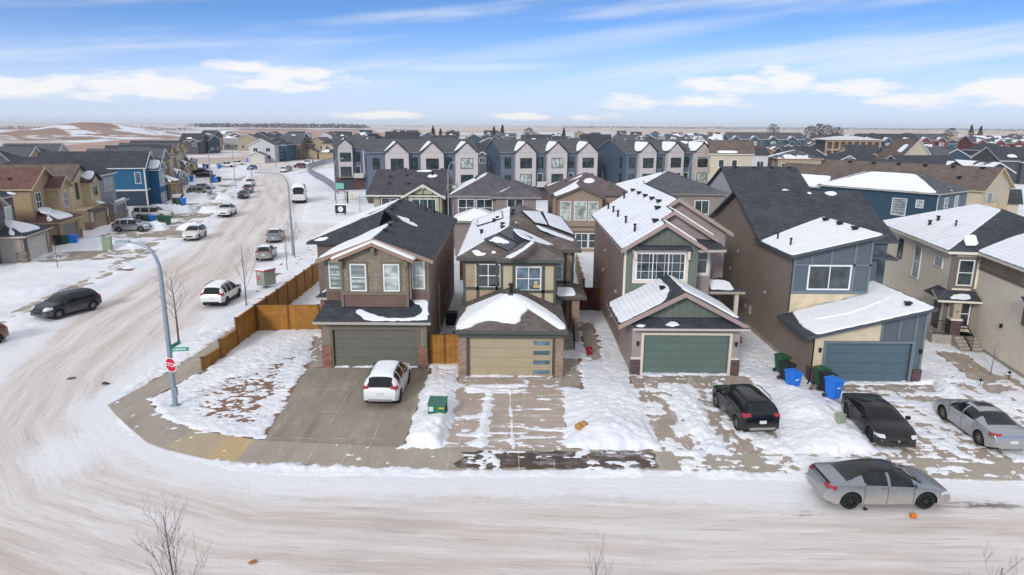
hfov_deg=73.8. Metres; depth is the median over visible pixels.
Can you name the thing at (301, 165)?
parked car
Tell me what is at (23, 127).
scrub
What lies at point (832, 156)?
house
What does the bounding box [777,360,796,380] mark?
wheelie bin
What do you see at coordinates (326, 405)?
driveway
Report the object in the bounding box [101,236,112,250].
utility pedestal
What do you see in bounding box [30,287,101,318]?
parked car
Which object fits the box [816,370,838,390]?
wheelie bin
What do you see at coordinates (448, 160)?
window
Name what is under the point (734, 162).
window
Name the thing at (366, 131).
house
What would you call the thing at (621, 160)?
townhouse block
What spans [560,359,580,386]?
walkway
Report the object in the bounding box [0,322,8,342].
parked car
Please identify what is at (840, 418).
utility pedestal
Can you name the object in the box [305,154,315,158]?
garage door
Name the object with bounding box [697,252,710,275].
window
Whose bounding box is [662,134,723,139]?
roof
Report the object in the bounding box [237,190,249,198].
parked car
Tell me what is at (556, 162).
window
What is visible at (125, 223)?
parked car
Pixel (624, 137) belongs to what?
house
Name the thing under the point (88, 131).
hill
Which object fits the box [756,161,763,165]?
window
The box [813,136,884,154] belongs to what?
unfinished building
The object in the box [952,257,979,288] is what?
window
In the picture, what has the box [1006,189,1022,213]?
garage
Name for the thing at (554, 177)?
window
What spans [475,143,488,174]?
house
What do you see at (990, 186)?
row house
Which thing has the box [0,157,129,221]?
house
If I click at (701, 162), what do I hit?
window
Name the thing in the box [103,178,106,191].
window
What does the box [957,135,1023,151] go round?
row house
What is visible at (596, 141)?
roof
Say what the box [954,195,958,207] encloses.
window
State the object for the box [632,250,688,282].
window
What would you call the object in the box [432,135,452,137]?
house
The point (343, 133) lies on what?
house
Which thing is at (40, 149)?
house
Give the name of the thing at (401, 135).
house
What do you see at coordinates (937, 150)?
house
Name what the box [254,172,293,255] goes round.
street lamp
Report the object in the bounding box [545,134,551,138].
house
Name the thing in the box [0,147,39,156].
house
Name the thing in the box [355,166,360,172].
window
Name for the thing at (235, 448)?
sidewalk
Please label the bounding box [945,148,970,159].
house
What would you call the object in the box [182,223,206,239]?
parked car
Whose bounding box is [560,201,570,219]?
window
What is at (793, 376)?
wheelie bin
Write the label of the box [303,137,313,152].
house
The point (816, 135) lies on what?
house
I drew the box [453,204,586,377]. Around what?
house
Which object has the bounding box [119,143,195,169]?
house
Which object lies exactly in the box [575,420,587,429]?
cardboard box
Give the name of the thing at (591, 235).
window
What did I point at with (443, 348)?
wooden gate
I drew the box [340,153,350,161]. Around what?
window
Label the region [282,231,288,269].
bare tree
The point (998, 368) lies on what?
snow
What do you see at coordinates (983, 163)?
house
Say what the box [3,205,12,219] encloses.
window
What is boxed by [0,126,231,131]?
snow field
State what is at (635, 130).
field
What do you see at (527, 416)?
driveway
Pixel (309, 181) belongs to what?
snow
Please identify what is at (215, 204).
driveway
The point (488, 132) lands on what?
house
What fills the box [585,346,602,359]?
snow shovel
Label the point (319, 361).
walkway
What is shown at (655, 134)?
house
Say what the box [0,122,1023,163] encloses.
ground
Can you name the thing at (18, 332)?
snow
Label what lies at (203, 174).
parked car
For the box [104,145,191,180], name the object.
house
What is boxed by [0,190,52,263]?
house
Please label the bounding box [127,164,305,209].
snow
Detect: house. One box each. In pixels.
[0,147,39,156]
[0,150,22,160]
[0,153,8,163]
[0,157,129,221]
[0,164,111,229]
[0,167,83,244]
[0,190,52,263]
[2,143,69,150]
[3,145,48,150]
[37,151,171,205]
[86,148,187,185]
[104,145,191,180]
[115,147,189,184]
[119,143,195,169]
[130,141,197,168]
[130,144,193,175]
[140,142,196,169]
[153,156,184,194]
[179,133,207,153]
[201,130,223,137]
[205,135,220,153]
[206,133,223,149]
[221,131,232,136]
[223,133,242,149]
[237,134,259,150]
[247,138,279,162]
[253,132,271,137]
[268,131,282,135]
[269,133,281,138]
[272,137,294,161]
[279,135,307,159]
[284,133,309,136]
[288,131,304,132]
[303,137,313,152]
[304,137,330,159]
[306,198,457,367]
[317,132,334,138]
[318,139,332,159]
[335,132,351,135]
[352,133,365,135]
[359,130,372,133]
[365,133,381,138]
[366,168,455,216]
[385,131,419,138]
[420,132,434,138]
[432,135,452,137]
[445,131,459,138]
[449,172,541,255]
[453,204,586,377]
[465,134,480,142]
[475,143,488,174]
[477,137,491,142]
[481,136,500,139]
[484,130,495,135]
[499,133,516,138]
[524,134,545,138]
[544,172,627,251]
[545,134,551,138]
[551,136,567,138]
[574,131,583,137]
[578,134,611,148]
[591,183,750,375]
[612,135,635,138]
[616,169,729,219]
[630,132,641,135]
[643,135,655,138]
[650,131,659,138]
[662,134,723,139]
[707,166,811,198]
[708,140,754,181]
[708,190,938,383]
[723,132,804,146]
[752,148,769,165]
[754,146,773,153]
[767,143,792,150]
[768,150,823,165]
[770,147,822,157]
[783,159,1015,209]
[801,171,972,219]
[803,140,815,147]
[809,134,824,138]
[821,153,855,163]
[825,133,840,136]
[836,149,876,158]
[837,145,880,155]
[845,159,901,162]
[853,133,917,145]
[875,138,930,158]
[883,204,1023,377]
[886,155,955,164]
[914,134,950,147]
[926,147,950,155]
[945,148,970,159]
[946,135,958,140]
[946,161,962,165]
[949,139,957,148]
[955,159,1015,178]
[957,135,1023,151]
[961,143,1002,159]
[970,147,1023,183]
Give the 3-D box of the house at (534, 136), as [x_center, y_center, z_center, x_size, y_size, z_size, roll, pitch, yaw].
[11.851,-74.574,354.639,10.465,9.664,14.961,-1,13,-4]
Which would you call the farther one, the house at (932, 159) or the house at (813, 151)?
the house at (813, 151)
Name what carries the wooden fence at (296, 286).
on the lawn at (268, 386)
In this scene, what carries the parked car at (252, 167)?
on the snow at (228, 172)
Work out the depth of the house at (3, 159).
134.68 m
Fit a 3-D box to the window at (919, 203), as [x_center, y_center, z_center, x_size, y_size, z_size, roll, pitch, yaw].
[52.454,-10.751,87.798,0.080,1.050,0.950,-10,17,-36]
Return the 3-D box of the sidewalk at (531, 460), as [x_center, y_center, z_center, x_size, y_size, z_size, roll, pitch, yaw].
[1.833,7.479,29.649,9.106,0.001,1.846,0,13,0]
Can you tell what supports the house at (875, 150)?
on the lawn
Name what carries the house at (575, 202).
on the lawn at (268, 386)
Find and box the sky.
[0,0,1023,128]
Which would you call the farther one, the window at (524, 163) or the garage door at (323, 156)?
the garage door at (323, 156)
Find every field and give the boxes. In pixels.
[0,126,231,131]
[65,130,384,150]
[240,129,374,130]
[390,129,1023,134]
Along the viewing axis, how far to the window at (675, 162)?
133.65 m
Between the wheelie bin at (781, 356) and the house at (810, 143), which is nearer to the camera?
the wheelie bin at (781, 356)
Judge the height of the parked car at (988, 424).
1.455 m
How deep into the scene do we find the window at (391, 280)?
40.12 m
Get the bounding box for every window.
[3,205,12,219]
[34,192,42,210]
[62,190,69,207]
[74,182,79,199]
[92,182,98,196]
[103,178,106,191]
[106,178,110,190]
[109,177,113,189]
[134,172,141,183]
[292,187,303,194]
[326,259,340,288]
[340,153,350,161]
[340,167,351,176]
[347,262,368,291]
[354,152,359,161]
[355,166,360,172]
[372,158,379,169]
[379,197,399,204]
[380,262,401,291]
[391,159,403,168]
[411,158,417,168]
[411,199,435,209]
[411,260,426,289]
[426,158,438,168]
[446,158,451,168]
[458,199,474,212]
[461,158,472,168]
[461,175,472,182]
[475,264,499,287]
[476,199,492,211]
[479,158,484,162]
[504,157,510,167]
[504,175,510,180]
[507,199,522,206]
[516,266,541,290]
[520,158,531,167]
[520,174,531,185]
[537,157,542,167]
[537,173,542,181]
[551,174,562,182]
[552,158,562,167]
[556,253,562,279]
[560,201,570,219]
[568,157,573,167]
[574,201,586,220]
[575,233,587,247]
[582,158,593,167]
[588,201,597,220]
[588,233,594,247]
[629,157,634,167]
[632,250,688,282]
[643,158,653,167]
[656,157,661,167]
[670,158,680,167]
[684,157,688,166]
[694,200,708,213]
[696,173,706,183]
[697,157,707,166]
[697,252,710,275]
[718,159,723,166]
[731,160,737,165]
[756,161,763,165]
[806,265,852,289]
[890,198,906,215]
[897,238,903,258]
[910,244,922,278]
[915,199,923,207]
[933,254,943,268]
[943,197,948,208]
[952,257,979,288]
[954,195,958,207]
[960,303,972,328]
[986,192,992,202]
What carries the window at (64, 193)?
in the house at (43, 197)
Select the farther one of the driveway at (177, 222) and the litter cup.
the driveway at (177, 222)
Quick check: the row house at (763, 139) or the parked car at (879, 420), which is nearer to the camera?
the parked car at (879, 420)
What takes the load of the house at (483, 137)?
on the ground at (222, 157)
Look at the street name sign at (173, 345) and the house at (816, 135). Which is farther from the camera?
the house at (816, 135)
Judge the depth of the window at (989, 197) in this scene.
99.49 m
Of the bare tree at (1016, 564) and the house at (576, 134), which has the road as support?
the bare tree at (1016, 564)
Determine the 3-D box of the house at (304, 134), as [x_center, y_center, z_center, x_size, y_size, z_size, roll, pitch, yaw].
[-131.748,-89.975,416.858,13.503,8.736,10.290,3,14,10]
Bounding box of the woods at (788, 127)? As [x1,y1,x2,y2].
[564,126,1023,130]
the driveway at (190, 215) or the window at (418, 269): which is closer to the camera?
the window at (418, 269)
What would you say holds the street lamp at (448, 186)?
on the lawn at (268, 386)
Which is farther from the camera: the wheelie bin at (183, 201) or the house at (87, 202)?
the wheelie bin at (183, 201)
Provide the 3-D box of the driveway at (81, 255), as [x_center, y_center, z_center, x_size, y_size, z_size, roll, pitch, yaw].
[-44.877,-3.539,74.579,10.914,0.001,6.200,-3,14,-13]
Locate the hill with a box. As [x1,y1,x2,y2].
[0,122,181,140]
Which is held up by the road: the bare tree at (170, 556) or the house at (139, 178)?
the bare tree at (170, 556)
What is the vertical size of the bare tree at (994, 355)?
2.188 m
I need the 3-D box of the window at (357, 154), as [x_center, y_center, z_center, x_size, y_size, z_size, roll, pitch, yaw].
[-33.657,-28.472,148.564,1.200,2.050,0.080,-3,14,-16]
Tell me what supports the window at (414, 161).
in the townhouse block at (412, 153)
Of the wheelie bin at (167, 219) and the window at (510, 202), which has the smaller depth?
the window at (510, 202)
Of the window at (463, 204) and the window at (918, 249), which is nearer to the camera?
the window at (918, 249)
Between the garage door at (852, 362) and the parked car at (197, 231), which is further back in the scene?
the parked car at (197, 231)
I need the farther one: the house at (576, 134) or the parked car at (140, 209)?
the house at (576, 134)
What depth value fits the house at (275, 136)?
382.32 m
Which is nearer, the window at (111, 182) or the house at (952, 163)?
the window at (111, 182)
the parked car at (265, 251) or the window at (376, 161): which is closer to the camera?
the parked car at (265, 251)
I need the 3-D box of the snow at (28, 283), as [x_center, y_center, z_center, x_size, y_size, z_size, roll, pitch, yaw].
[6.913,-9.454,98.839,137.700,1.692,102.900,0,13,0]
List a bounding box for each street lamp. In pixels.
[114,240,181,406]
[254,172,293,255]
[334,158,343,203]
[447,162,456,214]
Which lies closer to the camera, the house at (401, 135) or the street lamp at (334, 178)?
the street lamp at (334, 178)
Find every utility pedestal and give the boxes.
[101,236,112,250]
[834,412,846,423]
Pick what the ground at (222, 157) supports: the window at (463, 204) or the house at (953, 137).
the house at (953, 137)
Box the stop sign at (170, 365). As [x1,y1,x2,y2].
[165,358,176,371]
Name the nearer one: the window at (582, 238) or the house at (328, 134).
the window at (582, 238)
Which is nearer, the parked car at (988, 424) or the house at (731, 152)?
the parked car at (988, 424)
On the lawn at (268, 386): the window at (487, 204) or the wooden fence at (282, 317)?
the wooden fence at (282, 317)
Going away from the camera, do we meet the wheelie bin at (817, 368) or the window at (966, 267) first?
the wheelie bin at (817, 368)
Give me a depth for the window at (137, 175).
117.37 m
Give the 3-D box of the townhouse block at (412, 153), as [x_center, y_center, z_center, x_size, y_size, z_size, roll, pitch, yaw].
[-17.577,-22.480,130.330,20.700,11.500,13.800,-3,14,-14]
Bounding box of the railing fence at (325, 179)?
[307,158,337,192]
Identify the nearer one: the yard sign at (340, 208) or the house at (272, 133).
the yard sign at (340, 208)
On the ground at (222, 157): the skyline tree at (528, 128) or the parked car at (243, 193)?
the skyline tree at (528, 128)
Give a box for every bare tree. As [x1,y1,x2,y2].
[127,491,211,574]
[152,271,189,340]
[234,239,255,305]
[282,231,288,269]
[285,210,301,257]
[586,525,613,574]
[962,542,1023,574]
[984,342,1004,373]
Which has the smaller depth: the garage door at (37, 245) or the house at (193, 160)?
the garage door at (37, 245)
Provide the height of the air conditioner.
0.970 m
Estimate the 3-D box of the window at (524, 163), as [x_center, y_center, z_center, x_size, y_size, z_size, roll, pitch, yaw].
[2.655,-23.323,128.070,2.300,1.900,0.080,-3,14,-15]
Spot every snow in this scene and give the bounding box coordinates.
[0,189,608,328]
[0,322,41,354]
[111,325,1023,485]
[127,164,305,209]
[231,168,1023,194]
[923,339,1023,410]
[1017,195,1023,216]
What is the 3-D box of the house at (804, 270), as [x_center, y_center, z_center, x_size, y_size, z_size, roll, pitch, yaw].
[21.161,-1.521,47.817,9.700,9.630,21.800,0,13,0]
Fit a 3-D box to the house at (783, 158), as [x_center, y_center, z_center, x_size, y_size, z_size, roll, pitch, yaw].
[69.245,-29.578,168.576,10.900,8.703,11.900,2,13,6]
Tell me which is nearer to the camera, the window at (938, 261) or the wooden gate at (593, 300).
the window at (938, 261)
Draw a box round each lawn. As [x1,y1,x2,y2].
[118,170,249,270]
[149,244,985,465]
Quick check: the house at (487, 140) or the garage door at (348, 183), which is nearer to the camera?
the garage door at (348, 183)
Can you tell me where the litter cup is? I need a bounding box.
[909,513,916,517]
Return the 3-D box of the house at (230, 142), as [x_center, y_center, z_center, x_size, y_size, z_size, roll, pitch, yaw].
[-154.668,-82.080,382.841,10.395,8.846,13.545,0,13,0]
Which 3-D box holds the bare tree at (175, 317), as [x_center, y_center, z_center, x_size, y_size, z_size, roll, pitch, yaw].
[-22.033,1.219,44.538,2.358,5.103,2.196,-7,15,-29]
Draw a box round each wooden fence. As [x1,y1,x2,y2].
[199,263,318,369]
[255,304,321,330]
[460,261,462,279]
[575,254,584,286]
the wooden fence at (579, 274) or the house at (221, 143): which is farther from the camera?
the house at (221, 143)
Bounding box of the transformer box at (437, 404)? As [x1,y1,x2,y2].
[427,396,447,413]
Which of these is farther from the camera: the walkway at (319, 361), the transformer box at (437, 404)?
the walkway at (319, 361)
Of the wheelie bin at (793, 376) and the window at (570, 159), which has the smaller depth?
the wheelie bin at (793, 376)
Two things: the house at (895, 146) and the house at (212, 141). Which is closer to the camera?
the house at (895, 146)
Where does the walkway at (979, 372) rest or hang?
on the lawn at (268, 386)
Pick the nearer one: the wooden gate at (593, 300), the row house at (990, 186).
the wooden gate at (593, 300)
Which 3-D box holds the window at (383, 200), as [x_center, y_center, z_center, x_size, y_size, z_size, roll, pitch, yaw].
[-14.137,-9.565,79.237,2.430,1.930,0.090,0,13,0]
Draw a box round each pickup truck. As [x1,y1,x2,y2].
[192,168,212,174]
[216,161,236,166]
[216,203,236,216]
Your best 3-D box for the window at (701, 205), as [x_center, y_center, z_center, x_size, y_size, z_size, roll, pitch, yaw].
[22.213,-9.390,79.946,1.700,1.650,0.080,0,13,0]
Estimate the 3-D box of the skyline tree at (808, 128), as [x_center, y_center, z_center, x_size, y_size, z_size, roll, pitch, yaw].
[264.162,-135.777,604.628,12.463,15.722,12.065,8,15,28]
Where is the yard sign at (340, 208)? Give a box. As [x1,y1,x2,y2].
[334,204,346,214]
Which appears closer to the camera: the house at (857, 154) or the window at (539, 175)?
the window at (539, 175)
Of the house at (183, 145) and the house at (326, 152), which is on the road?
the house at (326, 152)
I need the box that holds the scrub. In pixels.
[0,125,201,130]
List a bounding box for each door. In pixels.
[28,234,47,259]
[63,221,77,234]
[95,210,106,226]
[115,203,124,218]
[177,183,181,193]
[250,157,262,162]
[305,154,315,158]
[321,154,330,159]
[334,330,416,366]
[340,179,352,189]
[469,338,552,376]
[642,335,728,373]
[824,343,910,381]
[930,299,940,327]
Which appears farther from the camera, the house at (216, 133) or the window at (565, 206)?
the house at (216, 133)
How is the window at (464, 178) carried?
in the townhouse block at (412, 153)
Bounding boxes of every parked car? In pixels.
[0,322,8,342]
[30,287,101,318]
[111,217,151,231]
[131,205,173,219]
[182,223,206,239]
[186,186,212,193]
[190,183,215,188]
[195,172,215,177]
[200,280,241,304]
[231,160,245,164]
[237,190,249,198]
[241,184,253,192]
[244,178,254,185]
[247,165,256,169]
[255,244,276,260]
[265,228,284,241]
[280,166,287,171]
[293,163,306,167]
[301,160,313,163]
[363,360,410,402]
[712,383,779,431]
[806,458,950,508]
[841,393,916,446]
[934,398,1023,448]
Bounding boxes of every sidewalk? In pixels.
[1,176,245,322]
[108,327,1023,480]
[165,430,226,457]
[208,436,255,461]
[453,450,659,468]
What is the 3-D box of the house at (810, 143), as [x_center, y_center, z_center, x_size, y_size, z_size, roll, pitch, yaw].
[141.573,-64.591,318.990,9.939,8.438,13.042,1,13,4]
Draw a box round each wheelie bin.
[51,235,61,245]
[59,235,69,244]
[67,234,78,242]
[142,214,151,221]
[148,215,156,221]
[155,215,163,221]
[162,215,171,224]
[179,198,185,204]
[772,352,791,371]
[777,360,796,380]
[784,368,803,386]
[811,365,832,385]
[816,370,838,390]
[822,375,845,398]
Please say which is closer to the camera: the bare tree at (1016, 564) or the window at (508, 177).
the bare tree at (1016, 564)
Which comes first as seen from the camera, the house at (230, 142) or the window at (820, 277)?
the window at (820, 277)
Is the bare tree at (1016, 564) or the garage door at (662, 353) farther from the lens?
the garage door at (662, 353)
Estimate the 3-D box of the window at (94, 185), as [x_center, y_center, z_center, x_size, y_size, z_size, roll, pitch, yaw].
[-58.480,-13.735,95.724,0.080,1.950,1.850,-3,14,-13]
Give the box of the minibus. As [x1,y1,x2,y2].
[291,182,307,202]
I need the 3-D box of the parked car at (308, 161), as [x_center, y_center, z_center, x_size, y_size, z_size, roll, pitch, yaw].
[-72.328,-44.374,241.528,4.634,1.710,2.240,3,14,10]
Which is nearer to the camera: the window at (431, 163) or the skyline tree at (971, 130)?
the window at (431, 163)
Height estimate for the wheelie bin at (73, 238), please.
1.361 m
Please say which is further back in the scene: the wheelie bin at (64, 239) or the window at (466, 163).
the window at (466, 163)
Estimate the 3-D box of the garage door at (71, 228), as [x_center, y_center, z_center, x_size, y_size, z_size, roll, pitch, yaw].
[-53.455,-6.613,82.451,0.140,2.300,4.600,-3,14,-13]
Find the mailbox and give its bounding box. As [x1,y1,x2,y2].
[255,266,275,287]
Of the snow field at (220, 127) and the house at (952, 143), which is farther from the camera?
the snow field at (220, 127)
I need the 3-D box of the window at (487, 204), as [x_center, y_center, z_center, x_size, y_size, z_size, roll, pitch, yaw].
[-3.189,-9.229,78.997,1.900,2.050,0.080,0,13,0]
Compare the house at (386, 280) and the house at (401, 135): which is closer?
the house at (386, 280)
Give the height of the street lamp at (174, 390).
8.644 m
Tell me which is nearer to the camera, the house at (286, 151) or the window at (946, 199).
the window at (946, 199)
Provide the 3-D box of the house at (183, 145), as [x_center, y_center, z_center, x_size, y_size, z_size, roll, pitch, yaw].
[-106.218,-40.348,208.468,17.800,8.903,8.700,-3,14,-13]
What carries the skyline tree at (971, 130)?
on the ground at (222, 157)
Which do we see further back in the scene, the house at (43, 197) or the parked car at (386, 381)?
the house at (43, 197)
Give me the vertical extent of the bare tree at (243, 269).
5.708 m
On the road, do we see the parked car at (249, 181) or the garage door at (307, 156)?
the parked car at (249, 181)
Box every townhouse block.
[332,136,375,189]
[363,139,479,202]
[485,139,599,199]
[597,139,709,184]
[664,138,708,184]
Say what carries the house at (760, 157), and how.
on the lawn
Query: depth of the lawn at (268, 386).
36.99 m
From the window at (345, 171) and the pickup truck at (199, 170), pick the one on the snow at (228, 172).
the pickup truck at (199, 170)
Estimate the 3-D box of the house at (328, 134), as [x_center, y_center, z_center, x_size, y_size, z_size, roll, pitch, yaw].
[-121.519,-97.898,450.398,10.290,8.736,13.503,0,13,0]
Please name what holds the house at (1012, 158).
on the lawn
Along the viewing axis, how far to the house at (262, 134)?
387.04 m
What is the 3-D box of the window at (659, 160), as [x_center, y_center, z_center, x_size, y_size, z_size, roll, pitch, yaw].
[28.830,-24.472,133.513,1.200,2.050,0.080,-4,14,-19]
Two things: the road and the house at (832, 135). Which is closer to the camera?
the road
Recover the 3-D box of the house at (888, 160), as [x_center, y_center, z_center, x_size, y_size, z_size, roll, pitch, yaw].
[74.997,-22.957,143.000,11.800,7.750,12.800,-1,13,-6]
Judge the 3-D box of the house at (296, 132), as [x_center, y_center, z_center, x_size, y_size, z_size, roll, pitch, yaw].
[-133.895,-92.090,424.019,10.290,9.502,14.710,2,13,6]
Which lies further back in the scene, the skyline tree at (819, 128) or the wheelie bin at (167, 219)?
the skyline tree at (819, 128)
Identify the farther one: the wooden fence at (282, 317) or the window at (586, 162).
the window at (586, 162)
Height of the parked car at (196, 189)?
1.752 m
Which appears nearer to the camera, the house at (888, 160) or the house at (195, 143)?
the house at (888, 160)
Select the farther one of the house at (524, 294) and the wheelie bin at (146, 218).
the wheelie bin at (146, 218)
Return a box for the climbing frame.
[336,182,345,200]
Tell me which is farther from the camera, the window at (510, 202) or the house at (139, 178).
the house at (139, 178)
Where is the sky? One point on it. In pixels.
(959, 64)
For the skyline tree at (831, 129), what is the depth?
622.34 m
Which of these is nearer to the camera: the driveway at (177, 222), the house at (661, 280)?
the house at (661, 280)
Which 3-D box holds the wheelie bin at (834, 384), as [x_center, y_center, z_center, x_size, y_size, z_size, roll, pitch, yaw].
[17.093,5.351,36.328,0.686,1.132,0.900,-5,14,-21]
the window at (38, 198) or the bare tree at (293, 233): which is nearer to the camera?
the bare tree at (293, 233)
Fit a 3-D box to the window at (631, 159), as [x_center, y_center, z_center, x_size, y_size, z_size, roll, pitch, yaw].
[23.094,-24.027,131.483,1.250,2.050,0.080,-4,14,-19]
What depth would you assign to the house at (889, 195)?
90.76 m
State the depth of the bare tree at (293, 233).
73.43 m
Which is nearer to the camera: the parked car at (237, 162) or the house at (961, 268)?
the house at (961, 268)
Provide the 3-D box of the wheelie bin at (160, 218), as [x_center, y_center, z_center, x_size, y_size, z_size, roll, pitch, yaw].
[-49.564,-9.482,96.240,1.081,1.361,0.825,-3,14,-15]
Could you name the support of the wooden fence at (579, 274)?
on the lawn at (268, 386)
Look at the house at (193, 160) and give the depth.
199.95 m
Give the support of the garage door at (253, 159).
in the house at (263, 150)
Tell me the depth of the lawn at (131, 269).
68.00 m
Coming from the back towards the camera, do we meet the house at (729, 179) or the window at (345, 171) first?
the window at (345, 171)
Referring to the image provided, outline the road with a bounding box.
[0,159,1023,574]
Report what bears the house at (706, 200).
on the lawn at (268, 386)
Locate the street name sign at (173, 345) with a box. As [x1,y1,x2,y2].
[171,340,188,351]
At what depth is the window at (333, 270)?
40.92 m
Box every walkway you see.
[308,336,322,366]
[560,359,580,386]
[580,322,600,358]
[935,350,1011,391]
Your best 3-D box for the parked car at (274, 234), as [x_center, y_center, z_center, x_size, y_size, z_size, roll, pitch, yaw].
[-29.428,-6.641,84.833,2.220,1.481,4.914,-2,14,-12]
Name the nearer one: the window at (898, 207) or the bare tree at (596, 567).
the bare tree at (596, 567)
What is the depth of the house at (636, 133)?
612.60 m
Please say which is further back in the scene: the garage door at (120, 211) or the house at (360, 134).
the house at (360, 134)
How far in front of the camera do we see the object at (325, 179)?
186.16 m
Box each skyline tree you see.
[522,127,534,134]
[767,124,779,131]
[804,126,817,136]
[812,123,826,134]
[820,124,834,136]
[833,127,843,135]
[943,128,957,135]
[967,124,973,134]
[977,126,982,135]
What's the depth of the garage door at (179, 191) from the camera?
136.49 m
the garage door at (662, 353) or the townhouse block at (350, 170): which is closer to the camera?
the garage door at (662, 353)
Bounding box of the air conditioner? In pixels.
[446,310,457,325]
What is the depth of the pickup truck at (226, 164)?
222.49 m
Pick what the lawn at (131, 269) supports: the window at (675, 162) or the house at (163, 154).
the house at (163, 154)
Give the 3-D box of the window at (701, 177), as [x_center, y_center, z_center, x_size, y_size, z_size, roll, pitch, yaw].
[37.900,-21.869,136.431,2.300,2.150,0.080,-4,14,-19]
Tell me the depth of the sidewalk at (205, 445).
30.92 m
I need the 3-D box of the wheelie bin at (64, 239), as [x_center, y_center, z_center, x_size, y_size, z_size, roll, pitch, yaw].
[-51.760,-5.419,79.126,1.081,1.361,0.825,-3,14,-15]
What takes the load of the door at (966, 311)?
in the house at (961, 268)
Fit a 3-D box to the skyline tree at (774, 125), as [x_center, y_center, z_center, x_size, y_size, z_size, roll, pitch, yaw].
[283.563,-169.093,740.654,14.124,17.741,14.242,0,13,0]
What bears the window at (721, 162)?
in the house at (731, 152)
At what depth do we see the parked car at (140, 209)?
102.04 m
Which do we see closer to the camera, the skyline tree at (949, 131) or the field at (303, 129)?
the skyline tree at (949, 131)
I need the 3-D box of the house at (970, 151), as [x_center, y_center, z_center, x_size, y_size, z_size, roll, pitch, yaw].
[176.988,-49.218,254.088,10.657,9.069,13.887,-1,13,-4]
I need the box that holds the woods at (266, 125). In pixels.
[184,122,369,127]
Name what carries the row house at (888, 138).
on the ground at (222, 157)
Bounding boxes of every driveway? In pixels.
[37,249,159,261]
[97,230,182,238]
[138,213,213,219]
[166,203,221,206]
[168,221,200,226]
[265,367,429,445]
[444,377,565,448]
[630,375,776,452]
[809,384,1011,458]
[950,374,1023,449]
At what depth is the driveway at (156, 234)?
88.52 m
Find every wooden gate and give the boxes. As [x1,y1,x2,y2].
[428,333,457,363]
[579,286,601,310]
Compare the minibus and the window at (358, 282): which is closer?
the window at (358, 282)
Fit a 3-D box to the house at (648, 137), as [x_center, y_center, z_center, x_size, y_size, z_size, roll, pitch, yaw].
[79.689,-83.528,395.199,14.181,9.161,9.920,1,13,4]
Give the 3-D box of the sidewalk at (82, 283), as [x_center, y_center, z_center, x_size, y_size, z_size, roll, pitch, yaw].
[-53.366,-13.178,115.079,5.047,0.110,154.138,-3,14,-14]
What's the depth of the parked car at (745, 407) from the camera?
32.24 m
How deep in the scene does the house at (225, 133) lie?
469.44 m
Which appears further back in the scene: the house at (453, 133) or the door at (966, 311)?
the house at (453, 133)
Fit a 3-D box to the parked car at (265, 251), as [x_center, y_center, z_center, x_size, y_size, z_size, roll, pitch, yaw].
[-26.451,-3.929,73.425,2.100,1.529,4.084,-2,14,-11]
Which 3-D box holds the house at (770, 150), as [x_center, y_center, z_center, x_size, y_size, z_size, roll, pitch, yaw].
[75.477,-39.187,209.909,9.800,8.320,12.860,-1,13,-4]
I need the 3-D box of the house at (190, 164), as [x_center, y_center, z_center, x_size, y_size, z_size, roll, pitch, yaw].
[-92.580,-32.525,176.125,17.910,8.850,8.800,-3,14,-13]
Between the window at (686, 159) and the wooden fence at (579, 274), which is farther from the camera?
the window at (686, 159)
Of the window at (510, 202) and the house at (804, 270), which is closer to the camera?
the house at (804, 270)
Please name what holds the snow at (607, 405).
on the lawn at (268, 386)
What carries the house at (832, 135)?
on the ground at (222, 157)
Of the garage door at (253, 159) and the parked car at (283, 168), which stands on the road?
the parked car at (283, 168)
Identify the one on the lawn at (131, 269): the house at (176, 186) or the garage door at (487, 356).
the house at (176, 186)
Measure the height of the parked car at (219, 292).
1.752 m
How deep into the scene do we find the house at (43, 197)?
79.89 m
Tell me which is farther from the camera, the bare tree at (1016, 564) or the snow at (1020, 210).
the snow at (1020, 210)
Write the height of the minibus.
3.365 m
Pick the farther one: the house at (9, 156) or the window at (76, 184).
the house at (9, 156)
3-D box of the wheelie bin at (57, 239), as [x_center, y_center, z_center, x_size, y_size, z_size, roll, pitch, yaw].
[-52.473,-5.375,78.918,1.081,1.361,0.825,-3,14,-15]
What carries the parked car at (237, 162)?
on the snow at (228, 172)
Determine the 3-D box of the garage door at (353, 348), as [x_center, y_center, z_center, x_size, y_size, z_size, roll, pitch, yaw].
[-8.104,3.607,40.665,4.900,2.370,0.140,0,13,0]
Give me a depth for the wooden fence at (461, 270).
63.33 m
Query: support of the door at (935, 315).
in the house at (961, 268)
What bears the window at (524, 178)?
in the townhouse block at (539, 164)

